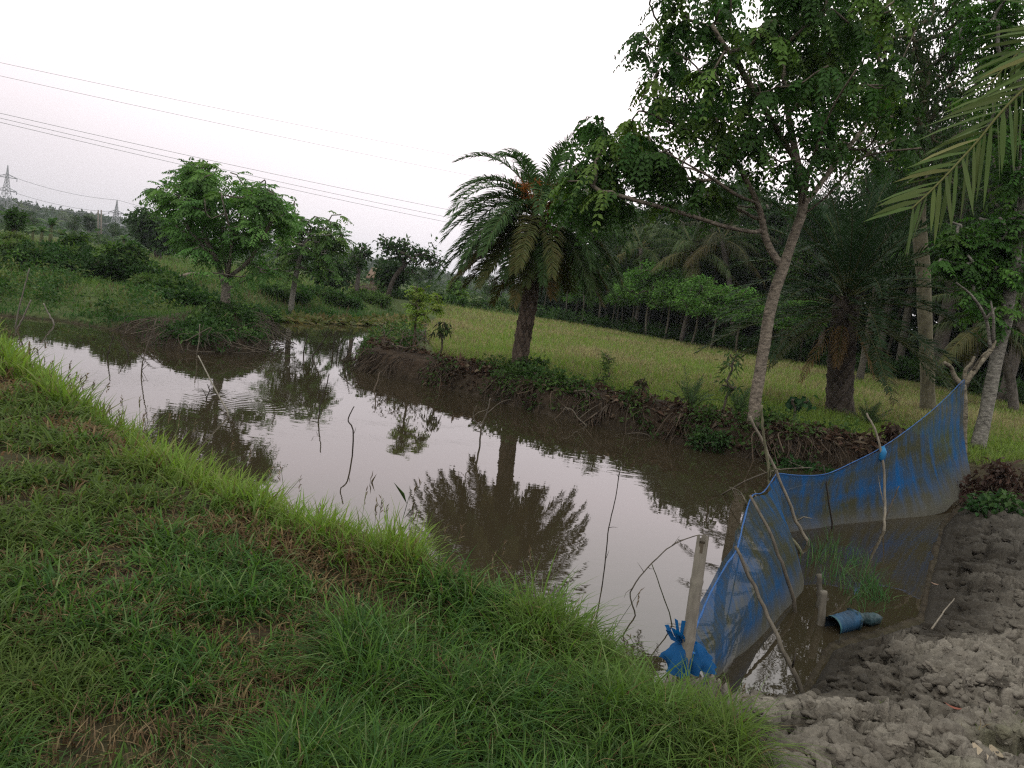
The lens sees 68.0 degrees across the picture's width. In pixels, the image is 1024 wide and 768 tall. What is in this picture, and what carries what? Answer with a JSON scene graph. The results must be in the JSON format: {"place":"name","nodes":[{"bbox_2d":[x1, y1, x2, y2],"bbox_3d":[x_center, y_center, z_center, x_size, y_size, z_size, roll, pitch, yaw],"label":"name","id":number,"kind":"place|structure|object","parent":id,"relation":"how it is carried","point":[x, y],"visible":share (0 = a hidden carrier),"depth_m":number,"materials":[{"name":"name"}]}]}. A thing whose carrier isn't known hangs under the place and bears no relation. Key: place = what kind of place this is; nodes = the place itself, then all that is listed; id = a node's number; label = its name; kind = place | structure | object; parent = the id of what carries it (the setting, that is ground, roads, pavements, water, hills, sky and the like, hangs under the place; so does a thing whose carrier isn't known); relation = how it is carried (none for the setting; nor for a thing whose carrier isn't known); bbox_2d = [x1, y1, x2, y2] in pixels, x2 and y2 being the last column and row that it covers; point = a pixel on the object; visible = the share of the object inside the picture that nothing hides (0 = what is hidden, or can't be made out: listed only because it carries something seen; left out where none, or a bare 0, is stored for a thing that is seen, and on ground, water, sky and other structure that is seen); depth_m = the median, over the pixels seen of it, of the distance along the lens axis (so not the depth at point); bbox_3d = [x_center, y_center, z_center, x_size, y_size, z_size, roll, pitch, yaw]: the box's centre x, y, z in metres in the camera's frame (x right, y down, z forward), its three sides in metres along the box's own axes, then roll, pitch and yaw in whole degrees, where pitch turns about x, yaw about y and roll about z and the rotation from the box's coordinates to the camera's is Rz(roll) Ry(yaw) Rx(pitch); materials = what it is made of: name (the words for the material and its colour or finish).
{"place":"outdoors","nodes":[
{"label":"outdoors","id":0,"kind":"place"},
{"bbox_2d":[0,316,962,696],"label":"water","id":1,"kind":"structure","parent":0,"point":[520,482],"depth_m":8.79,"materials":[{"name":"brown liquid"}]},
{"bbox_2d":[274,309,425,325],"bbox_3d":[-6.527,-2.908,35.146,3.154,0.903,15.940,9,7,14],"label":"pond weed","id":2,"kind":"object","parent":1,"relation":"on","point":[300,317],"visible":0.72,"depth_m":31.37,"materials":[{"name":"green plant"}]},
{"bbox_2d":[749,495,796,612],"bbox_3d":[1.985,1.437,5.851,0.521,1.062,0.155,11,8,29],"label":"net stake","id":3,"kind":"object","parent":1,"relation":"in","point":[794,605],"visible":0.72,"depth_m":5.78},
{"bbox_2d":[749,416,811,545],"bbox_3d":[2.662,1.097,7.623,0.884,1.496,0.104,7,7,-6],"label":"net stake","id":4,"kind":"object","parent":1,"relation":"in","point":[799,526],"visible":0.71,"depth_m":7.64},
{"bbox_2d":[760,405,802,553],"bbox_3d":[2.582,1.048,7.280,0.670,1.652,0.298,4,8,-30],"label":"net stake","id":5,"kind":"object","parent":1,"relation":"in","point":[768,469],"visible":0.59,"depth_m":7.26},
{"bbox_2d":[659,379,971,694],"bbox_3d":[3.495,0.839,7.765,1.234,1.822,10.170,13,8,37],"label":"fishing net","id":6,"kind":"object","parent":5,"relation":"attached to","point":[926,463],"visible":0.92,"depth_m":8.14,"materials":[{"name":"fabric"}]},
{"bbox_2d":[817,590,826,626],"bbox_3d":[2.278,1.778,5.626,0.084,0.514,0.059,8,7,0],"label":"bamboo stump","id":7,"kind":"object","parent":1,"relation":"in","point":[821,620],"visible":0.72,"depth_m":5.59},
{"bbox_2d":[825,608,882,633],"bbox_3d":[2.586,1.772,5.690,0.583,0.182,0.163,4,8,-29],"label":"blue pipe","id":8,"kind":"object","parent":1,"relation":"on","point":[848,620],"visible":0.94,"depth_m":5.61,"materials":[{"name":"plastic"}]},
{"bbox_2d":[866,413,886,530],"bbox_3d":[4.353,1.149,8.961,0.292,1.540,0.530,4,7,-28],"label":"net stake","id":9,"kind":"object","parent":1,"relation":"in","point":[884,483],"visible":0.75,"depth_m":9.01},
{"bbox_2d":[0,229,1023,767],"bbox_3d":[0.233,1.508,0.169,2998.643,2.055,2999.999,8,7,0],"label":"ground","id":10,"kind":"structure","parent":0,"point":[422,361],"depth_m":12.31,"materials":[{"name":"soil"}]},
{"bbox_2d":[0,205,29,232],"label":"lollipop tree","id":11,"kind":"object","parent":10,"relation":"on","point":[15,218],"visible":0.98,"depth_m":32.56,"materials":[{"name":"green plant"}]},
{"bbox_2d":[0,243,78,272],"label":"bush","id":12,"kind":"object","parent":10,"relation":"on","point":[24,254],"visible":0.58,"depth_m":25.35,"materials":[{"name":"green plant"}]},
{"bbox_2d":[7,238,94,272],"bbox_3d":[-16.087,-4.454,26.842,3.515,1.460,3.107,11,8,28],"label":"bush","id":13,"kind":"object","parent":10,"relation":"on","point":[65,251],"visible":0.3,"depth_m":26.19,"materials":[{"name":"green plant"}]},
{"bbox_2d":[58,229,93,248],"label":"bush","id":14,"kind":"object","parent":10,"relation":"on","point":[72,238],"visible":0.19,"depth_m":29.64,"materials":[{"name":"green plant"}]},
{"bbox_2d":[72,239,160,281],"bbox_3d":[-13.350,-4.090,25.863,2.805,1.818,2.415,8,7,0],"label":"bush","id":15,"kind":"object","parent":10,"relation":"on","point":[109,255],"visible":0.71,"depth_m":25.35,"materials":[{"name":"green plant"}]},
{"bbox_2d":[102,257,189,282],"bbox_3d":[-12.472,-3.682,25.921,2.620,1.224,2.457,13,9,40],"label":"bush","id":16,"kind":"object","parent":10,"relation":"on","point":[129,272],"visible":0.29,"depth_m":25.39,"materials":[{"name":"green plant"}]},
{"bbox_2d":[121,201,188,258],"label":"dense tree","id":17,"kind":"object","parent":10,"relation":"on","point":[146,233],"visible":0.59,"depth_m":60.45,"materials":[{"name":"green plant"}]},
{"bbox_2d":[126,271,190,288],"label":"bush","id":18,"kind":"object","parent":10,"relation":"on","point":[149,278],"visible":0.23,"depth_m":24.63,"materials":[{"name":"green plant"}]},
{"bbox_2d":[145,276,210,292],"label":"bush","id":19,"kind":"object","parent":10,"relation":"on","point":[176,284],"visible":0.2,"depth_m":23.69,"materials":[{"name":"green plant"}]},
{"bbox_2d":[159,285,220,306],"bbox_3d":[-9.358,-2.439,22.559,2.009,0.998,1.850,8,7,0],"label":"bush","id":20,"kind":"object","parent":10,"relation":"on","point":[197,296],"visible":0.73,"depth_m":22.05,"materials":[{"name":"green plant"}]},
{"bbox_2d":[110,308,296,354],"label":"creeper stems","id":21,"kind":"object","parent":10,"relation":"on","point":[278,333],"visible":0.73,"depth_m":17.21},
{"bbox_2d":[160,298,271,351],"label":"creepers","id":22,"kind":"object","parent":10,"relation":"on","point":[221,313],"visible":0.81,"depth_m":17.31,"materials":[{"name":"green plant"}]},
{"bbox_2d":[135,157,310,305],"bbox_3d":[-7.101,-3.710,18.737,4.556,3.619,3.517,8,7,0],"label":"feathery tree","id":23,"kind":"object","parent":10,"relation":"on","point":[196,187],"visible":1,"depth_m":18.12,"materials":[{"name":"green plant"}]},
{"bbox_2d":[0,219,515,306],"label":"valley thickets","id":24,"kind":"object","parent":10,"relation":"on","point":[104,239],"visible":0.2,"depth_m":89.94,"materials":[{"name":"green plant"}]},
{"bbox_2d":[0,197,519,297],"bbox_3d":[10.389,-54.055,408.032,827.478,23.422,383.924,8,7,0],"label":"distant woods","id":25,"kind":"object","parent":10,"relation":"on","point":[60,214],"visible":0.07,"depth_m":347.11,"materials":[{"name":"green plant"}]},
{"bbox_2d":[241,302,284,323],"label":"bush","id":26,"kind":"object","parent":10,"relation":"on","point":[275,314],"visible":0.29,"depth_m":26.85,"materials":[{"name":"green plant"}]},
{"bbox_2d":[0,231,537,352],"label":"bank grass","id":27,"kind":"structure","parent":10,"relation":"on","point":[173,264],"depth_m":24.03,"materials":[{"name":"plant"}]},
{"bbox_2d":[255,282,316,303],"bbox_3d":[-9.836,-3.927,32.895,2.570,0.996,2.471,1,9,-45],"label":"bush","id":28,"kind":"object","parent":10,"relation":"on","point":[301,294],"visible":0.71,"depth_m":32.41,"materials":[{"name":"green plant"}]},
{"bbox_2d":[264,196,357,313],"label":"feathery tree","id":29,"kind":"object","parent":10,"relation":"on","point":[299,253],"visible":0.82,"depth_m":30.54,"materials":[{"name":"green plant"}]},
{"bbox_2d":[297,283,348,304],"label":"bush","id":30,"kind":"object","parent":10,"relation":"on","point":[329,293],"visible":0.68,"depth_m":35.48,"materials":[{"name":"green plant"}]},
{"bbox_2d":[305,254,363,291],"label":"shrubby tree","id":31,"kind":"object","parent":10,"relation":"on","point":[342,269],"visible":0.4,"depth_m":42.23,"materials":[{"name":"green plant"}]},
{"bbox_2d":[335,292,367,310],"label":"bush","id":32,"kind":"object","parent":10,"relation":"on","point":[356,301],"visible":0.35,"depth_m":36.57,"materials":[{"name":"green plant"}]},
{"bbox_2d":[342,242,377,292],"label":"tree","id":33,"kind":"object","parent":10,"relation":"on","point":[362,254],"visible":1,"depth_m":41.46,"materials":[{"name":"green plant"}]},
{"bbox_2d":[347,288,393,306],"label":"bush","id":34,"kind":"object","parent":10,"relation":"on","point":[379,298],"visible":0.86,"depth_m":41.41,"materials":[{"name":"green plant"}]},
{"bbox_2d":[364,254,412,296],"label":"round tree","id":35,"kind":"object","parent":10,"relation":"on","point":[383,275],"visible":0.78,"depth_m":46.14,"materials":[{"name":"green plant"}]},
{"bbox_2d":[374,324,433,351],"bbox_3d":[-2.447,-1.024,17.222,1.356,0.619,0.751,6,7,-12],"label":"thorny bush","id":36,"kind":"object","parent":10,"relation":"on","point":[399,346],"visible":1,"depth_m":17.18,"materials":[{"name":"green plant"}]},
{"bbox_2d":[372,233,447,296],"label":"spreading tree","id":37,"kind":"object","parent":10,"relation":"on","point":[402,254],"visible":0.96,"depth_m":44.35,"materials":[{"name":"green plant"}]},
{"bbox_2d":[0,318,835,767],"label":"grass","id":38,"kind":"structure","parent":10,"relation":"on","point":[462,696],"depth_m":3.16,"materials":[{"name":"plant"}]},
{"bbox_2d":[0,404,596,767],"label":"straw","id":39,"kind":"object","parent":38,"relation":"on","point":[83,731],"visible":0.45,"depth_m":2.58,"materials":[{"name":"brown plant"}]},
{"bbox_2d":[0,317,746,700],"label":"seed heads","id":40,"kind":"object","parent":38,"relation":"on","point":[30,351],"visible":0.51,"depth_m":6.17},
{"bbox_2d":[401,285,445,348],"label":"sapling","id":41,"kind":"object","parent":10,"relation":"on","point":[419,294],"visible":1,"depth_m":17.49,"materials":[{"name":"green plant"}]},
{"bbox_2d":[427,322,452,354],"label":"sapling","id":42,"kind":"object","parent":10,"relation":"on","point":[442,330],"visible":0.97,"depth_m":17.36,"materials":[{"name":"green plant"}]},
{"bbox_2d":[424,290,468,305],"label":"bush","id":43,"kind":"object","parent":10,"relation":"on","point":[451,298],"visible":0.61,"depth_m":53.43,"materials":[{"name":"green plant"}]},
{"bbox_2d":[445,277,470,301],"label":"tree","id":44,"kind":"object","parent":10,"relation":"on","point":[456,289],"visible":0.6,"depth_m":55.25,"materials":[{"name":"green plant"}]},
{"bbox_2d":[436,114,646,367],"bbox_3d":[0.564,-2.969,16.177,4.338,5.659,4.406,8,7,0],"label":"date palm","id":45,"kind":"object","parent":10,"relation":"on","point":[535,254],"visible":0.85,"depth_m":15.39,"materials":[{"name":"green plant"}]},
{"bbox_2d":[591,350,616,388],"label":"sapling","id":46,"kind":"object","parent":10,"relation":"on","point":[606,365],"visible":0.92,"depth_m":14.98,"materials":[{"name":"green plant"}]},
{"bbox_2d":[349,326,860,466],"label":"bank weeds","id":47,"kind":"object","parent":10,"relation":"on","point":[506,369],"visible":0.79,"depth_m":13.60,"materials":[{"name":"green plant"}]},
{"bbox_2d":[584,223,637,317],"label":"slender tree","id":48,"kind":"object","parent":10,"relation":"on","point":[615,242],"visible":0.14,"depth_m":53.73,"materials":[{"name":"green plant"}]},
{"bbox_2d":[340,340,886,470],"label":"roots","id":49,"kind":"object","parent":10,"relation":"on","point":[562,403],"visible":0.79,"depth_m":13.71,"materials":[{"name":"plant"}]},
{"bbox_2d":[353,333,889,465],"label":"dead leaves","id":50,"kind":"object","parent":10,"relation":"on","point":[845,436],"visible":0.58,"depth_m":13.28,"materials":[{"name":"brown plant"}]},
{"bbox_2d":[608,273,651,330],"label":"young tree","id":51,"kind":"object","parent":10,"relation":"on","point":[634,302],"visible":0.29,"depth_m":50.80,"materials":[{"name":"green plant"}]},
{"bbox_2d":[600,214,690,324],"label":"coconut palm","id":52,"kind":"object","parent":10,"relation":"on","point":[640,247],"visible":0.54,"depth_m":50.68,"materials":[{"name":"green plant"}]},
{"bbox_2d":[610,259,694,335],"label":"young tree","id":53,"kind":"object","parent":10,"relation":"on","point":[631,285],"visible":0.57,"depth_m":48.00,"materials":[{"name":"green plant"}]},
{"bbox_2d":[633,235,680,322],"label":"slender tree","id":54,"kind":"object","parent":10,"relation":"on","point":[661,256],"visible":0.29,"depth_m":51.69,"materials":[{"name":"green plant"}]},
{"bbox_2d":[642,276,691,338],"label":"young tree","id":55,"kind":"object","parent":10,"relation":"on","point":[663,289],"visible":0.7,"depth_m":46.20,"materials":[{"name":"green plant"}]},
{"bbox_2d":[665,366,717,405],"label":"seedling palm","id":56,"kind":"object","parent":10,"relation":"on","point":[688,393],"visible":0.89,"depth_m":13.43,"materials":[{"name":"green plant"}]},
{"bbox_2d":[675,534,708,694],"bbox_3d":[0.832,1.152,3.544,0.070,0.902,0.118,8,7,0],"label":"bamboo post","id":57,"kind":"object","parent":10,"relation":"on","point":[695,592],"visible":0.72,"depth_m":3.52,"materials":[{"name":"wood"}]},
{"bbox_2d":[632,207,757,340],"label":"coconut palm","id":58,"kind":"object","parent":10,"relation":"on","point":[689,243],"visible":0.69,"depth_m":45.58,"materials":[{"name":"green plant"}]},
{"bbox_2d":[668,274,721,344],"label":"young tree","id":59,"kind":"object","parent":10,"relation":"on","point":[684,296],"visible":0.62,"depth_m":42.94,"materials":[{"name":"green plant"}]},
{"bbox_2d":[671,224,719,332],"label":"slender tree","id":60,"kind":"object","parent":10,"relation":"on","point":[691,233],"visible":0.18,"depth_m":48.77,"materials":[{"name":"green plant"}]},
{"bbox_2d":[654,182,738,272],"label":"woodland tree","id":61,"kind":"object","parent":10,"relation":"on","point":[675,227],"visible":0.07,"depth_m":53.90,"materials":[{"name":"green plant"}]},
{"bbox_2d":[684,423,737,452],"bbox_3d":[3.294,1.009,12.530,0.817,0.616,0.739,4,8,-31],"label":"leafy weed","id":62,"kind":"object","parent":10,"relation":"on","point":[716,437],"visible":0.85,"depth_m":12.45,"materials":[{"name":"green plant"}]},
{"bbox_2d":[685,283,748,348],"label":"young tree","id":63,"kind":"object","parent":10,"relation":"on","point":[716,291],"visible":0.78,"depth_m":41.47,"materials":[{"name":"green plant"}]},
{"bbox_2d":[424,304,1023,464],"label":"meadow grass","id":64,"kind":"structure","parent":10,"relation":"on","point":[1005,428],"depth_m":21.91,"materials":[{"name":"plant"}]},
{"bbox_2d":[676,200,778,342],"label":"coconut palm","id":65,"kind":"object","parent":10,"relation":"on","point":[708,242],"visible":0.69,"depth_m":44.61,"materials":[{"name":"green plant"}]},
{"bbox_2d":[714,348,744,412],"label":"sapling","id":66,"kind":"object","parent":10,"relation":"on","point":[731,389],"visible":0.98,"depth_m":13.49,"materials":[{"name":"green plant"}]},
{"bbox_2d":[688,167,776,334],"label":"woodland tree","id":67,"kind":"object","parent":10,"relation":"on","point":[740,189],"visible":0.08,"depth_m":51.80,"materials":[{"name":"green plant"}]},
{"bbox_2d":[713,286,765,351],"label":"young tree","id":68,"kind":"object","parent":10,"relation":"on","point":[740,293],"visible":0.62,"depth_m":40.08,"materials":[{"name":"green plant"}]},
{"bbox_2d":[539,0,941,429],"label":"shade tree","id":69,"kind":"object","parent":10,"relation":"on","point":[815,74],"visible":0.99,"depth_m":11.31,"materials":[{"name":"green plant"}]},
{"bbox_2d":[717,386,764,411],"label":"seedling palm","id":70,"kind":"object","parent":10,"relation":"on","point":[745,396],"visible":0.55,"depth_m":13.82,"materials":[{"name":"green plant"}]},
{"bbox_2d":[726,222,779,339],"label":"slender tree","id":71,"kind":"object","parent":10,"relation":"on","point":[757,241],"visible":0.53,"depth_m":47.62,"materials":[{"name":"green plant"}]},
{"bbox_2d":[518,232,1023,392],"bbox_3d":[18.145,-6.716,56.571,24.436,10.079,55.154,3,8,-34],"label":"undergrowth","id":72,"kind":"object","parent":10,"relation":"on","point":[656,317],"visible":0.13,"depth_m":52.29,"materials":[{"name":"green plant"}]},
{"bbox_2d":[535,303,1023,403],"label":"fringe weeds","id":73,"kind":"object","parent":10,"relation":"on","point":[907,368],"visible":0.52,"depth_m":43.14,"materials":[{"name":"green plant"}]},
{"bbox_2d":[755,295,807,358],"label":"young tree","id":74,"kind":"object","parent":10,"relation":"on","point":[778,325],"visible":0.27,"depth_m":37.06,"materials":[{"name":"green plant"}]},
{"bbox_2d":[740,189,823,328],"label":"woodland tree","id":75,"kind":"object","parent":10,"relation":"on","point":[777,217],"visible":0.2,"depth_m":48.15,"materials":[{"name":"green plant"}]},
{"bbox_2d":[765,452,812,470],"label":"leafy weed","id":76,"kind":"object","parent":10,"relation":"on","point":[787,465],"visible":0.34,"depth_m":11.97,"materials":[{"name":"green plant"}]},
{"bbox_2d":[767,240,826,340],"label":"slender tree","id":77,"kind":"object","parent":10,"relation":"on","point":[800,257],"visible":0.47,"depth_m":42.86,"materials":[{"name":"green plant"}]},
{"bbox_2d":[785,395,818,421],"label":"sapling","id":78,"kind":"object","parent":10,"relation":"on","point":[796,403],"visible":0.94,"depth_m":13.06,"materials":[{"name":"green plant"}]},
{"bbox_2d":[775,179,862,347],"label":"woodland tree","id":79,"kind":"object","parent":10,"relation":"on","point":[786,229],"visible":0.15,"depth_m":44.92,"materials":[{"name":"green plant"}]},
{"bbox_2d":[794,186,885,347],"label":"woodland tree","id":80,"kind":"object","parent":10,"relation":"on","point":[826,273],"visible":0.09,"depth_m":43.09,"materials":[{"name":"green plant"}]},
{"bbox_2d":[693,165,987,417],"bbox_3d":[7.141,-1.988,16.386,6.002,5.673,6.232,8,7,0],"label":"date palm","id":81,"kind":"object","parent":10,"relation":"on","point":[845,320],"visible":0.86,"depth_m":15.82,"materials":[{"name":"green plant"}]},
{"bbox_2d":[663,500,1023,767],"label":"mud bank","id":82,"kind":"structure","parent":10,"relation":"on","point":[941,596],"depth_m":4.39,"materials":[{"name":"soil"}]},
{"bbox_2d":[734,546,804,693],"bbox_3d":[1.593,1.499,4.728,0.149,0.793,0.672,5,7,-25],"label":"net stake","id":83,"kind":"object","parent":82,"relation":"on","point":[787,659],"visible":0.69,"depth_m":4.64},
{"bbox_2d":[738,512,1023,767],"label":"clods","id":84,"kind":"object","parent":82,"relation":"on","point":[948,733],"visible":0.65,"depth_m":3.71,"materials":[{"name":"soil"}]},
{"bbox_2d":[864,0,1023,257],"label":"date palm","id":85,"kind":"object","parent":82,"relation":"on","point":[992,95],"visible":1,"depth_m":3.68,"materials":[{"name":"green plant"}]},
{"bbox_2d":[821,198,909,363],"bbox_3d":[18.349,-5.455,37.374,5.625,10.197,5.979,6,7,-16],"label":"woodland tree","id":86,"kind":"object","parent":10,"relation":"on","point":[886,306],"visible":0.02,"depth_m":37.44,"materials":[{"name":"green plant"}]},
{"bbox_2d":[826,133,907,296],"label":"woodland tree","id":87,"kind":"object","parent":10,"relation":"on","point":[855,186],"visible":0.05,"depth_m":39.01,"materials":[{"name":"green plant"}]},
{"bbox_2d":[844,399,892,424],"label":"seedling palm","id":88,"kind":"object","parent":10,"relation":"on","point":[872,415],"visible":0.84,"depth_m":15.01,"materials":[{"name":"green plant"}]},
{"bbox_2d":[875,422,905,442],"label":"withered shrub","id":89,"kind":"object","parent":10,"relation":"on","point":[893,432],"visible":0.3,"depth_m":12.59,"materials":[{"name":"brown plant"}]},
{"bbox_2d":[841,128,947,379],"bbox_3d":[14.392,-5.120,29.366,3.713,10.361,4.067,10,7,18],"label":"woodland tree","id":90,"kind":"object","parent":10,"relation":"on","point":[863,357],"visible":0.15,"depth_m":29.12,"materials":[{"name":"green plant"}]},
{"bbox_2d":[872,73,972,377],"bbox_3d":[19.151,-7.210,35.081,5.152,14.374,5.642,7,7,-3],"label":"woodland tree","id":91,"kind":"object","parent":10,"relation":"on","point":[907,314],"visible":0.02,"depth_m":35.52,"materials":[{"name":"green plant"}]},
{"bbox_2d":[840,0,1022,411],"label":"mossy tree","id":92,"kind":"object","parent":10,"relation":"on","point":[925,73],"visible":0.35,"depth_m":18.30,"materials":[{"name":"green plant"}]},
{"bbox_2d":[893,115,981,384],"bbox_3d":[19.153,-5.474,32.614,6.806,11.608,6.403,9,7,7],"label":"woodland tree","id":93,"kind":"object","parent":10,"relation":"on","point":[945,340],"visible":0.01,"depth_m":32.27,"materials":[{"name":"green plant"}]},
{"bbox_2d":[888,105,1019,369],"bbox_3d":[15.382,-4.765,26.390,4.171,10.627,3.809,7,7,-9],"label":"woodland tree","id":94,"kind":"object","parent":10,"relation":"on","point":[938,337],"visible":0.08,"depth_m":26.26,"materials":[{"name":"green plant"}]},
{"bbox_2d":[907,276,1023,412],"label":"coconut palm","id":95,"kind":"object","parent":10,"relation":"on","point":[970,340],"visible":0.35,"depth_m":23.75,"materials":[{"name":"green plant"}]},
{"bbox_2d":[943,282,995,489],"bbox_3d":[7.012,0.132,11.708,0.904,3.297,0.337,7,7,-10],"label":"forked stub","id":96,"kind":"object","parent":10,"relation":"on","point":[968,377],"visible":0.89,"depth_m":11.73,"materials":[{"name":"brown plant"}]},
{"bbox_2d":[918,0,1023,448],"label":"pale tree","id":97,"kind":"object","parent":10,"relation":"on","point":[994,258],"visible":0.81,"depth_m":13.36,"materials":[{"name":"green plant"}]},
{"bbox_2d":[954,167,1023,402],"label":"woodland tree","id":98,"kind":"object","parent":10,"relation":"on","point":[1015,362],"visible":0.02,"depth_m":28.51,"materials":[{"name":"green plant"}]},
{"bbox_2d":[955,107,1023,374],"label":"woodland tree","id":99,"kind":"object","parent":10,"relation":"on","point":[997,205],"visible":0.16,"depth_m":23.86,"materials":[{"name":"green plant"}]},
{"bbox_2d":[957,457,1023,504],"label":"withered shrub","id":100,"kind":"object","parent":10,"relation":"on","point":[1004,476],"visible":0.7,"depth_m":10.88,"materials":[{"name":"brown plant"}]},
{"bbox_2d":[958,488,1023,518],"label":"leafy weed","id":101,"kind":"object","parent":10,"relation":"on","point":[991,501],"visible":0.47,"depth_m":9.71,"materials":[{"name":"green plant"}]},
{"bbox_2d":[0,0,1023,322],"label":"sky","id":102,"kind":"structure","parent":0,"point":[457,78],"materials":[{"name":"white"}]},
{"bbox_2d":[799,521,901,612],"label":"water grass","id":103,"kind":"structure","parent":0,"point":[875,586],"depth_m":6.75,"materials":[{"name":"plant"}]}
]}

